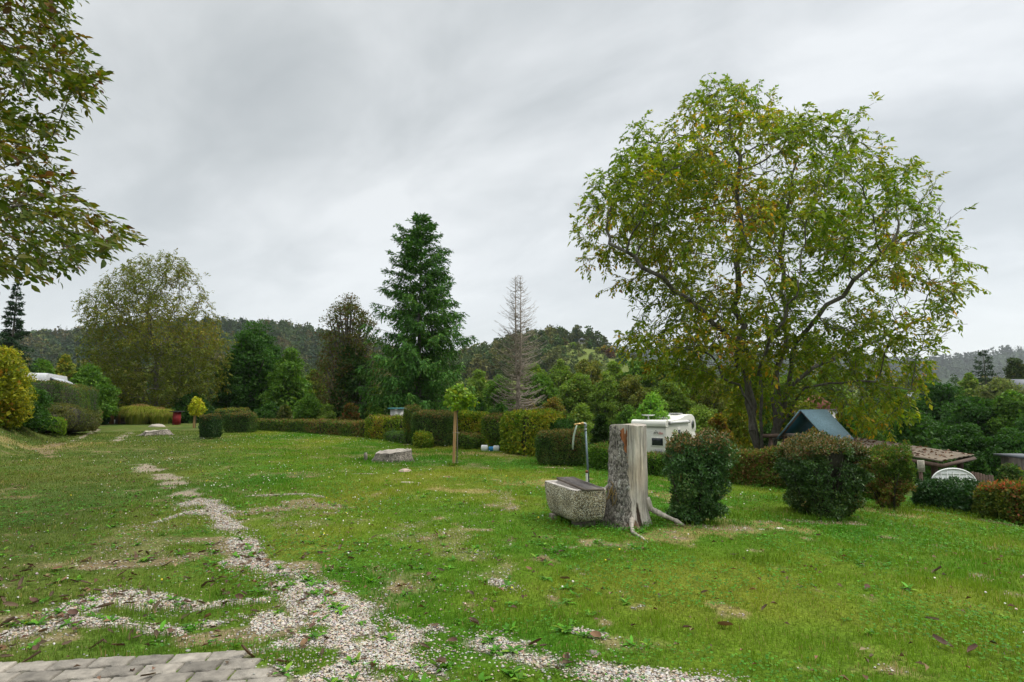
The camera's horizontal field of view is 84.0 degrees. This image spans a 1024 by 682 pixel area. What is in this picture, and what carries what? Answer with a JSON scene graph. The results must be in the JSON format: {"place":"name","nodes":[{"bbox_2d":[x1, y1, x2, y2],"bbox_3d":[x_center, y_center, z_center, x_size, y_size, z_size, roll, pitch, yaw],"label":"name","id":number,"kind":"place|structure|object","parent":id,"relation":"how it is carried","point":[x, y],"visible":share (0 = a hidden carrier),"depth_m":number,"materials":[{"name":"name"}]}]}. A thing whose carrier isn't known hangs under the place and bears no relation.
{"place":"outdoors","nodes":[
{"label":"outdoors","id":0,"kind":"place"},
{"bbox_2d":[113,403,160,424],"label":"ornamental grass","id":1,"kind":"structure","parent":0,"point":[135,414],"depth_m":41.42,"materials":[{"name":"plant"}]},
{"bbox_2d":[0,650,286,681],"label":"paving","id":2,"kind":"structure","parent":0,"point":[114,669],"depth_m":3.41,"materials":[{"name":"stone"}]},
{"bbox_2d":[144,407,172,423],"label":"ornamental grass","id":3,"kind":"object","parent":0,"point":[160,416],"depth_m":41.79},
{"bbox_2d":[0,489,1017,681],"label":"gravel","id":4,"kind":"structure","parent":0,"point":[597,668],"depth_m":4.10,"materials":[{"name":"gravel"}]},
{"bbox_2d":[0,333,1023,681],"bbox_3d":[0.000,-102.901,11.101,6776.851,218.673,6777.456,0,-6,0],"label":"ground","id":5,"kind":"structure","parent":0,"point":[718,549],"depth_m":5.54,"materials":[{"name":"plant"}]},
{"bbox_2d":[0,278,37,372],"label":"spruce tree","id":6,"kind":"object","parent":5,"relation":"on","point":[9,337],"visible":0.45,"depth_m":60.52,"materials":[{"name":"green plant"}]},
{"bbox_2d":[0,344,39,428],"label":"golden shrub","id":7,"kind":"object","parent":5,"relation":"on","point":[15,398],"visible":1,"depth_m":20.88,"materials":[{"name":"yellow plant"}]},
{"bbox_2d":[14,375,56,431],"bbox_3d":[-19.366,2.426,22.486,2.400,2.518,2.556,0,-6,0],"label":"shrub","id":8,"kind":"object","parent":5,"relation":"on","point":[40,413],"visible":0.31,"depth_m":22.56,"materials":[{"name":"green plant"}]},
{"bbox_2d":[30,358,55,374],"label":"leafy tree","id":9,"kind":"object","parent":5,"relation":"on","point":[42,364],"visible":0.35,"depth_m":69.56,"materials":[{"name":"green plant"}]},
{"bbox_2d":[29,416,67,435],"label":"hedge","id":10,"kind":"object","parent":5,"relation":"on","point":[59,427],"visible":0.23,"depth_m":24.89,"materials":[{"name":"green plant"}]},
{"bbox_2d":[30,379,84,407],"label":"hedge","id":11,"kind":"object","parent":5,"relation":"on","point":[61,391],"visible":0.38,"depth_m":27.23,"materials":[{"name":"green plant"}]},
{"bbox_2d":[54,354,76,380],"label":"leafy tree","id":12,"kind":"object","parent":5,"relation":"on","point":[66,366],"visible":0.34,"depth_m":74.62,"materials":[{"name":"green plant"}]},
{"bbox_2d":[45,402,99,431],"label":"hedge","id":13,"kind":"object","parent":5,"relation":"on","point":[78,418],"visible":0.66,"depth_m":26.78,"materials":[{"name":"green plant"}]},
{"bbox_2d":[0,0,148,292],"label":"walnut tree","id":14,"kind":"object","parent":5,"relation":"on","point":[76,83],"visible":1,"depth_m":7.35,"materials":[{"name":"green plant"}]},
{"bbox_2d":[69,362,120,419],"bbox_3d":[-29.561,3.706,39.950,3.966,4.506,3.863,-3,-7,28],"label":"leafy tree","id":15,"kind":"object","parent":5,"relation":"on","point":[89,375],"visible":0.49,"depth_m":39.64,"materials":[{"name":"green plant"}]},
{"bbox_2d":[69,248,236,408],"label":"walnut tree","id":16,"kind":"object","parent":5,"relation":"on","point":[143,310],"visible":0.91,"depth_m":45.90,"materials":[{"name":"green plant"}]},
{"bbox_2d":[168,391,215,422],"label":"leafy tree","id":17,"kind":"object","parent":5,"relation":"on","point":[186,417],"visible":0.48,"depth_m":44.88,"materials":[{"name":"green plant"}]},
{"bbox_2d":[187,396,207,427],"bbox_3d":[-19.889,4.532,35.896,1.135,2.104,1.137,0,-6,0],"label":"young tree","id":18,"kind":"object","parent":5,"relation":"on","point":[196,407],"visible":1,"depth_m":35.75,"materials":[{"name":"yellow plant"}]},
{"bbox_2d":[198,412,222,438],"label":"hedge","id":19,"kind":"object","parent":5,"relation":"on","point":[209,426],"visible":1,"depth_m":25.20,"materials":[{"name":"green plant"}]},
{"bbox_2d":[0,314,456,374],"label":"hill forest","id":20,"kind":"object","parent":5,"relation":"on","point":[50,345],"visible":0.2,"depth_m":521.94,"materials":[{"name":"plant"}]},
{"bbox_2d":[211,353,252,408],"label":"leafy tree","id":21,"kind":"object","parent":5,"relation":"on","point":[235,382],"visible":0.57,"depth_m":49.13,"materials":[{"name":"green plant"}]},
{"bbox_2d":[222,410,257,432],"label":"hedge","id":22,"kind":"object","parent":5,"relation":"on","point":[242,421],"visible":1,"depth_m":30.14,"materials":[{"name":"green plant"}]},
{"bbox_2d":[209,318,283,411],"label":"leafy tree","id":23,"kind":"object","parent":5,"relation":"on","point":[256,350],"visible":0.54,"depth_m":50.75,"materials":[{"name":"green plant"}]},
{"bbox_2d":[253,401,279,418],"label":"shrub","id":24,"kind":"object","parent":5,"relation":"on","point":[268,410],"visible":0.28,"depth_m":41.11,"materials":[{"name":"green plant"}]},
{"bbox_2d":[257,347,312,413],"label":"leafy tree","id":25,"kind":"object","parent":5,"relation":"on","point":[287,377],"visible":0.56,"depth_m":49.02,"materials":[{"name":"green plant"}]},
{"bbox_2d":[292,393,322,419],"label":"shrub","id":26,"kind":"object","parent":5,"relation":"on","point":[309,405],"visible":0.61,"depth_m":39.17,"materials":[{"name":"green plant"}]},
{"bbox_2d":[257,417,367,436],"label":"hedge","id":27,"kind":"object","parent":5,"relation":"on","point":[345,427],"visible":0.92,"depth_m":29.42,"materials":[{"name":"green plant"}]},
{"bbox_2d":[310,292,383,414],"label":"thin tree","id":28,"kind":"object","parent":5,"relation":"on","point":[346,336],"visible":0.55,"depth_m":43.55,"materials":[{"name":"green plant"}]},
{"bbox_2d":[337,402,360,420],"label":"shrub","id":29,"kind":"object","parent":5,"relation":"on","point":[350,411],"visible":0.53,"depth_m":35.42,"materials":[{"name":"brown plant"}]},
{"bbox_2d":[330,343,378,419],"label":"ivy tree","id":30,"kind":"object","parent":5,"relation":"on","point":[354,383],"visible":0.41,"depth_m":42.18,"materials":[{"name":"green plant"}]},
{"bbox_2d":[364,413,406,439],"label":"hedge","id":31,"kind":"object","parent":5,"relation":"on","point":[378,426],"visible":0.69,"depth_m":24.84,"materials":[{"name":"green plant"}]},
{"bbox_2d":[372,448,413,462],"bbox_3d":[-3.251,3.165,15.674,1.227,0.382,1.115,0,-6,0],"label":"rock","id":32,"kind":"object","parent":5,"relation":"on","point":[397,455],"visible":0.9,"depth_m":15.29,"materials":[{"name":"stone"}]},
{"bbox_2d":[383,429,410,443],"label":"shrub","id":33,"kind":"object","parent":5,"relation":"on","point":[401,435],"visible":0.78,"depth_m":22.91,"materials":[{"name":"green plant"}]},
{"bbox_2d":[402,404,420,441],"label":"evergreen column","id":34,"kind":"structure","parent":5,"relation":"on","point":[408,412],"depth_m":22.31,"materials":[{"name":"green plant"}]},
{"bbox_2d":[354,211,480,416],"bbox_3d":[-6.486,-0.136,40.325,8.807,18.725,9.246,0,-6,0],"label":"fir tree","id":35,"kind":"object","parent":5,"relation":"on","point":[430,368],"visible":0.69,"depth_m":39.25,"materials":[{"name":"green plant"}]},
{"bbox_2d":[412,429,433,447],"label":"shrub","id":36,"kind":"object","parent":5,"relation":"on","point":[422,438],"visible":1,"depth_m":20.04,"materials":[{"name":"green plant"}]},
{"bbox_2d":[410,409,458,446],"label":"hedge","id":37,"kind":"object","parent":5,"relation":"on","point":[438,424],"visible":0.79,"depth_m":20.64,"materials":[{"name":"green plant"}]},
{"bbox_2d":[442,383,479,463],"bbox_3d":[-1.392,2.170,14.568,0.914,2.202,0.943,-3,-7,28],"label":"young tree","id":38,"kind":"object","parent":5,"relation":"on","point":[459,397],"visible":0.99,"depth_m":14.51,"materials":[{"name":"green plant"}]},
{"bbox_2d":[456,430,484,448],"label":"hedge","id":39,"kind":"object","parent":5,"relation":"on","point":[470,440],"visible":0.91,"depth_m":19.53,"materials":[{"name":"green plant"}]},
{"bbox_2d":[456,410,489,444],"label":"hedge","id":40,"kind":"object","parent":5,"relation":"on","point":[469,421],"visible":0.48,"depth_m":21.20,"materials":[{"name":"green plant"}]},
{"bbox_2d":[465,369,488,407],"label":"alder tree","id":41,"kind":"object","parent":5,"relation":"on","point":[478,381],"visible":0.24,"depth_m":74.80,"materials":[{"name":"green plant"}]},
{"bbox_2d":[480,411,503,449],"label":"hedge","id":42,"kind":"object","parent":5,"relation":"on","point":[490,424],"visible":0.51,"depth_m":19.08,"materials":[{"name":"green plant"}]},
{"bbox_2d":[482,374,515,412],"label":"alder tree","id":43,"kind":"object","parent":5,"relation":"on","point":[489,398],"visible":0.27,"depth_m":68.76,"materials":[{"name":"green plant"}]},
{"bbox_2d":[22,352,998,413],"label":"valley trees","id":44,"kind":"object","parent":5,"relation":"on","point":[954,380],"visible":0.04,"depth_m":196.39,"materials":[{"name":"plant"}]},
{"bbox_2d":[0,474,1022,681],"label":"weeds","id":45,"kind":"object","parent":5,"relation":"on","point":[495,648],"visible":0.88,"depth_m":4.46,"materials":[{"name":"green plant"}]},
{"bbox_2d":[0,434,1023,681],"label":"clover","id":46,"kind":"object","parent":5,"relation":"on","point":[787,581],"depth_m":6.10,"materials":[{"name":"plant"}]},
{"bbox_2d":[0,434,1023,681],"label":"leaf litter","id":47,"kind":"object","parent":5,"relation":"on","point":[62,614],"visible":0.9,"depth_m":5.72,"materials":[{"name":"plant"}]},
{"bbox_2d":[491,275,553,411],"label":"dead larch","id":48,"kind":"object","parent":5,"relation":"on","point":[517,395],"visible":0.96,"depth_m":45.89,"materials":[{"name":"grey plant"}]},
{"bbox_2d":[499,408,565,455],"bbox_3d":[0.629,2.830,17.840,1.419,1.521,2.582,5,-8,-39],"label":"hedge","id":49,"kind":"object","parent":5,"relation":"on","point":[520,428],"visible":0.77,"depth_m":17.36,"materials":[{"name":"green plant"}]},
{"bbox_2d":[521,372,559,408],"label":"alder tree","id":50,"kind":"object","parent":5,"relation":"on","point":[548,391],"visible":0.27,"depth_m":61.02,"materials":[{"name":"green plant"}]},
{"bbox_2d":[549,513,561,519],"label":"support block","id":51,"kind":"structure","parent":5,"relation":"on","point":[553,514],"depth_m":7.89,"materials":[{"name":"stone"}]},
{"bbox_2d":[545,480,605,521],"bbox_3d":[0.855,2.184,7.820,0.486,0.419,0.978,2,-7,-20],"label":"water trough","id":52,"kind":"object","parent":51,"relation":"on","point":[570,502],"visible":0.81,"depth_m":7.43,"materials":[{"name":"stone"}]},
{"bbox_2d":[556,477,603,490],"bbox_3d":[0.915,1.954,7.800,0.262,0.032,1.170,1,-6,-13],"label":"metal grate","id":53,"kind":"object","parent":52,"relation":"on","point":[580,484],"visible":1,"depth_m":7.70,"materials":[{"name":"metal"}]},
{"bbox_2d":[547,359,571,395],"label":"alder tree","id":54,"kind":"object","parent":5,"relation":"on","point":[561,374],"visible":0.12,"depth_m":71.12,"materials":[{"name":"green plant"}]},
{"bbox_2d":[534,427,587,465],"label":"hedge","id":55,"kind":"object","parent":5,"relation":"on","point":[554,446],"visible":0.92,"depth_m":14.75,"materials":[{"name":"green plant"}]},
{"bbox_2d":[549,417,577,429],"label":"shrub","id":56,"kind":"object","parent":5,"relation":"on","point":[565,423],"visible":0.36,"depth_m":16.75,"materials":[{"name":"green plant"}]},
{"bbox_2d":[128,434,1020,567],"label":"long grass","id":57,"kind":"structure","parent":5,"relation":"on","point":[906,512],"depth_m":8.53,"materials":[{"name":"plant"}]},
{"bbox_2d":[554,372,596,419],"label":"alder tree","id":58,"kind":"object","parent":5,"relation":"on","point":[576,388],"visible":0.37,"depth_m":58.74,"materials":[{"name":"green plant"}]},
{"bbox_2d":[567,402,593,447],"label":"shrub","id":59,"kind":"object","parent":5,"relation":"on","point":[579,413],"visible":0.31,"depth_m":43.16,"materials":[{"name":"green plant"}]},
{"bbox_2d":[569,359,603,390],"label":"alder tree","id":60,"kind":"object","parent":5,"relation":"on","point":[591,370],"visible":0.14,"depth_m":69.14,"materials":[{"name":"green plant"}]},
{"bbox_2d":[589,413,609,446],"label":"shrub","id":61,"kind":"object","parent":5,"relation":"on","point":[599,431],"visible":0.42,"depth_m":29.46,"materials":[{"name":"green plant"}]},
{"bbox_2d":[586,371,627,439],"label":"alder tree","id":62,"kind":"object","parent":5,"relation":"on","point":[603,397],"visible":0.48,"depth_m":56.89,"materials":[{"name":"green plant"}]},
{"bbox_2d":[600,360,622,383],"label":"alder tree","id":63,"kind":"object","parent":5,"relation":"on","point":[614,369],"visible":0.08,"depth_m":73.33,"materials":[{"name":"green plant"}]},
{"bbox_2d":[377,324,852,387],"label":"hilltop wood","id":64,"kind":"object","parent":5,"relation":"on","point":[483,355],"visible":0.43,"depth_m":329.04,"materials":[{"name":"plant"}]},
{"bbox_2d":[612,404,637,423],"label":"shrub","id":65,"kind":"object","parent":5,"relation":"on","point":[625,415],"visible":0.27,"depth_m":43.26,"materials":[{"name":"green plant"}]},
{"bbox_2d":[585,440,668,476],"bbox_3d":[3.191,2.879,13.837,2.903,0.844,0.957,-3,-7,29],"label":"hedge","id":66,"kind":"object","parent":5,"relation":"on","point":[598,455],"visible":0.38,"depth_m":13.92,"materials":[{"name":"green plant"}]},
{"bbox_2d":[614,374,651,417],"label":"alder tree","id":67,"kind":"object","parent":5,"relation":"on","point":[632,391],"visible":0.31,"depth_m":56.86,"materials":[{"name":"green plant"}]},
{"bbox_2d":[617,358,651,389],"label":"alder tree","id":68,"kind":"object","parent":5,"relation":"on","point":[634,369],"visible":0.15,"depth_m":71.16,"materials":[{"name":"green plant"}]},
{"bbox_2d":[599,423,683,541],"bbox_3d":[1.543,1.834,7.654,1.173,1.414,1.364,-5,-8,37],"label":"tree stump","id":69,"kind":"object","parent":5,"relation":"on","point":[628,502],"visible":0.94,"depth_m":7.63,"materials":[{"name":"grey wood"}]},
{"bbox_2d":[627,390,677,436],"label":"shrub","id":70,"kind":"object","parent":5,"relation":"on","point":[651,404],"visible":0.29,"depth_m":37.38,"materials":[{"name":"green plant"}]},
{"bbox_2d":[641,356,675,411],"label":"alder tree","id":71,"kind":"object","parent":5,"relation":"on","point":[653,386],"visible":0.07,"depth_m":68.83,"materials":[{"name":"green plant"}]},
{"bbox_2d":[631,413,695,452],"bbox_3d":[10.515,6.657,38.301,2.375,3.558,7.019,-4,-7,35],"label":"motorhome","id":72,"kind":"object","parent":5,"relation":"on","point":[658,431],"visible":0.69,"depth_m":35.71,"materials":[{"name":"grey plastic"}]},
{"bbox_2d":[655,372,696,424],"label":"alder tree","id":73,"kind":"object","parent":5,"relation":"on","point":[677,399],"visible":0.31,"depth_m":56.71,"materials":[{"name":"green plant"}]},
{"bbox_2d":[660,427,742,524],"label":"hedge column","id":74,"kind":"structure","parent":5,"relation":"on","point":[695,473],"depth_m":7.83,"materials":[{"name":"green plant"}]},
{"bbox_2d":[686,403,717,433],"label":"shrub","id":75,"kind":"object","parent":5,"relation":"on","point":[702,417],"visible":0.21,"depth_m":43.27,"materials":[{"name":"green plant"}]},
{"bbox_2d":[694,379,736,433],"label":"alder tree","id":76,"kind":"object","parent":5,"relation":"on","point":[717,404],"visible":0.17,"depth_m":54.89,"materials":[{"name":"green plant"}]},
{"bbox_2d":[707,413,737,447],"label":"shrub","id":77,"kind":"object","parent":5,"relation":"on","point":[717,421],"visible":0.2,"depth_m":29.46,"materials":[{"name":"green plant"}]},
{"bbox_2d":[722,386,759,448],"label":"shrub","id":78,"kind":"object","parent":5,"relation":"on","point":[739,429],"visible":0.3,"depth_m":33.21,"materials":[{"name":"green plant"}]},
{"bbox_2d":[720,445,786,487],"bbox_3d":[5.330,2.799,12.749,2.162,1.045,1.035,-4,-7,32],"label":"hedge","id":79,"kind":"object","parent":5,"relation":"on","point":[754,465],"visible":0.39,"depth_m":12.32,"materials":[{"name":"green plant"}]},
{"bbox_2d":[742,363,790,448],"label":"alder tree","id":80,"kind":"object","parent":5,"relation":"on","point":[767,427],"visible":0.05,"depth_m":63.62,"materials":[{"name":"green plant"}]},
{"bbox_2d":[567,72,990,448],"bbox_3d":[9.832,-2.053,22.159,15.407,17.980,11.774,0,-6,0],"label":"walnut tree","id":81,"kind":"object","parent":5,"relation":"on","point":[745,359],"visible":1,"depth_m":20.42,"materials":[{"name":"green plant"}]},
{"bbox_2d":[776,370,818,442],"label":"alder tree","id":82,"kind":"object","parent":5,"relation":"on","point":[785,377],"visible":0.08,"depth_m":64.35,"materials":[{"name":"green plant"}]},
{"bbox_2d":[776,409,853,442],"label":"play tower","id":83,"kind":"structure","parent":5,"relation":"on","point":[819,419],"depth_m":17.77,"materials":[{"name":"blue paint"}]},
{"bbox_2d":[613,344,1023,378],"bbox_3d":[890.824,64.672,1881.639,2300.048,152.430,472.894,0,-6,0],"label":"forest","id":84,"kind":"object","parent":5,"relation":"on","point":[969,357],"visible":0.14,"depth_m":1866.01,"materials":[{"name":"green plant"}]},
{"bbox_2d":[772,427,875,520],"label":"hedge column","id":85,"kind":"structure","parent":5,"relation":"on","point":[824,474],"depth_m":8.77,"materials":[{"name":"green plant"}]},
{"bbox_2d":[811,366,858,417],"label":"alder tree","id":86,"kind":"object","parent":5,"relation":"on","point":[828,387],"visible":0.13,"depth_m":64.56,"materials":[{"name":"green plant"}]},
{"bbox_2d":[843,402,913,445],"bbox_3d":[22.195,6.405,35.888,4.887,5.276,4.722,-3,-7,25],"label":"shrub","id":87,"kind":"object","parent":5,"relation":"on","point":[878,437],"visible":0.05,"depth_m":35.08,"materials":[{"name":"green plant"}]},
{"bbox_2d":[859,440,919,509],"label":"hedge column","id":88,"kind":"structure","parent":5,"relation":"on","point":[889,467],"depth_m":9.91,"materials":[{"name":"green plant"}]},
{"bbox_2d":[850,437,976,476],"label":"open shed","id":89,"kind":"structure","parent":5,"relation":"on","point":[961,459],"depth_m":15.43,"materials":[{"name":"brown wood"}]},
{"bbox_2d":[878,409,965,484],"bbox_3d":[22.448,6.132,31.638,3.856,4.709,4.500,4,-8,-35],"label":"shrub","id":90,"kind":"object","parent":5,"relation":"on","point":[907,433],"visible":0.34,"depth_m":31.12,"materials":[{"name":"green plant"}]},
{"bbox_2d":[897,414,955,467],"bbox_3d":[25.676,6.713,35.315,4.543,4.329,4.148,6,-9,-44],"label":"bush","id":91,"kind":"object","parent":5,"relation":"on","point":[941,436],"visible":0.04,"depth_m":34.65,"materials":[{"name":"green plant"}]},
{"bbox_2d":[906,380,964,433],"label":"leafy tree","id":92,"kind":"object","parent":5,"relation":"on","point":[939,394],"visible":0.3,"depth_m":50.86,"materials":[{"name":"green plant"}]},
{"bbox_2d":[910,475,981,513],"bbox_3d":[7.991,2.767,10.368,1.061,0.628,1.101,4,-7,-31],"label":"hedge","id":93,"kind":"object","parent":5,"relation":"on","point":[955,493],"visible":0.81,"depth_m":10.14,"materials":[{"name":"green plant"}]},
{"bbox_2d":[932,468,976,480],"bbox_3d":[9.574,3.218,12.316,0.932,0.929,0.051,-1,-6,7],"label":"plastic panel","id":94,"kind":"object","parent":5,"relation":"on","point":[946,473],"visible":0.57,"depth_m":12.35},
{"bbox_2d":[939,422,988,468],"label":"bush","id":95,"kind":"object","parent":5,"relation":"on","point":[964,438],"visible":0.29,"depth_m":33.08,"materials":[{"name":"green plant"}]},
{"bbox_2d":[954,372,979,397],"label":"leafy tree","id":96,"kind":"object","parent":5,"relation":"on","point":[968,382],"visible":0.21,"depth_m":94.12,"materials":[{"name":"green plant"}]},
{"bbox_2d":[938,395,1006,438],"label":"leafy tree","id":97,"kind":"object","parent":5,"relation":"on","point":[978,411],"visible":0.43,"depth_m":44.96,"materials":[{"name":"green plant"}]},
{"bbox_2d":[965,457,991,480],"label":"round bush","id":98,"kind":"object","parent":5,"relation":"on","point":[978,465],"visible":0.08,"depth_m":17.08,"materials":[{"name":"green plant"}]},
{"bbox_2d":[970,350,1000,385],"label":"fir tree","id":99,"kind":"object","parent":5,"relation":"on","point":[979,367],"visible":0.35,"depth_m":109.80,"materials":[{"name":"green plant"}]},
{"bbox_2d":[970,476,1023,524],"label":"hedge","id":100,"kind":"object","parent":5,"relation":"on","point":[1003,499],"visible":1,"depth_m":9.32,"materials":[{"name":"green plant"}]},
{"bbox_2d":[973,377,1023,399],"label":"leafy tree","id":101,"kind":"object","parent":5,"relation":"on","point":[999,385],"visible":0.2,"depth_m":79.36,"materials":[{"name":"green plant"}]},
{"bbox_2d":[980,426,1023,479],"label":"bush","id":102,"kind":"object","parent":5,"relation":"on","point":[1005,441],"visible":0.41,"depth_m":31.25,"materials":[{"name":"green plant"}]},
{"bbox_2d":[984,389,1023,438],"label":"leafy tree","id":103,"kind":"object","parent":5,"relation":"on","point":[1010,402],"visible":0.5,"depth_m":43.20,"materials":[{"name":"green plant"}]},
{"bbox_2d":[994,462,1023,482],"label":"round bush","id":104,"kind":"object","parent":5,"relation":"on","point":[1010,471],"visible":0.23,"depth_m":15.54,"materials":[{"name":"green plant"}]},
{"bbox_2d":[1002,357,1023,379],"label":"leafy tree","id":105,"kind":"object","parent":5,"relation":"on","point":[1014,367],"visible":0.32,"depth_m":104.49,"materials":[{"name":"green plant"}]},
{"bbox_2d":[0,0,1023,360],"label":"sky","id":106,"kind":"structure","parent":0,"point":[280,146],"materials":[{"name":"grey"}]},
{"bbox_2d":[993,453,1023,470],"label":"garden shed","id":107,"kind":"structure","parent":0,"point":[1016,458],"depth_m":16.94,"materials":[{"name":"grey wood"}]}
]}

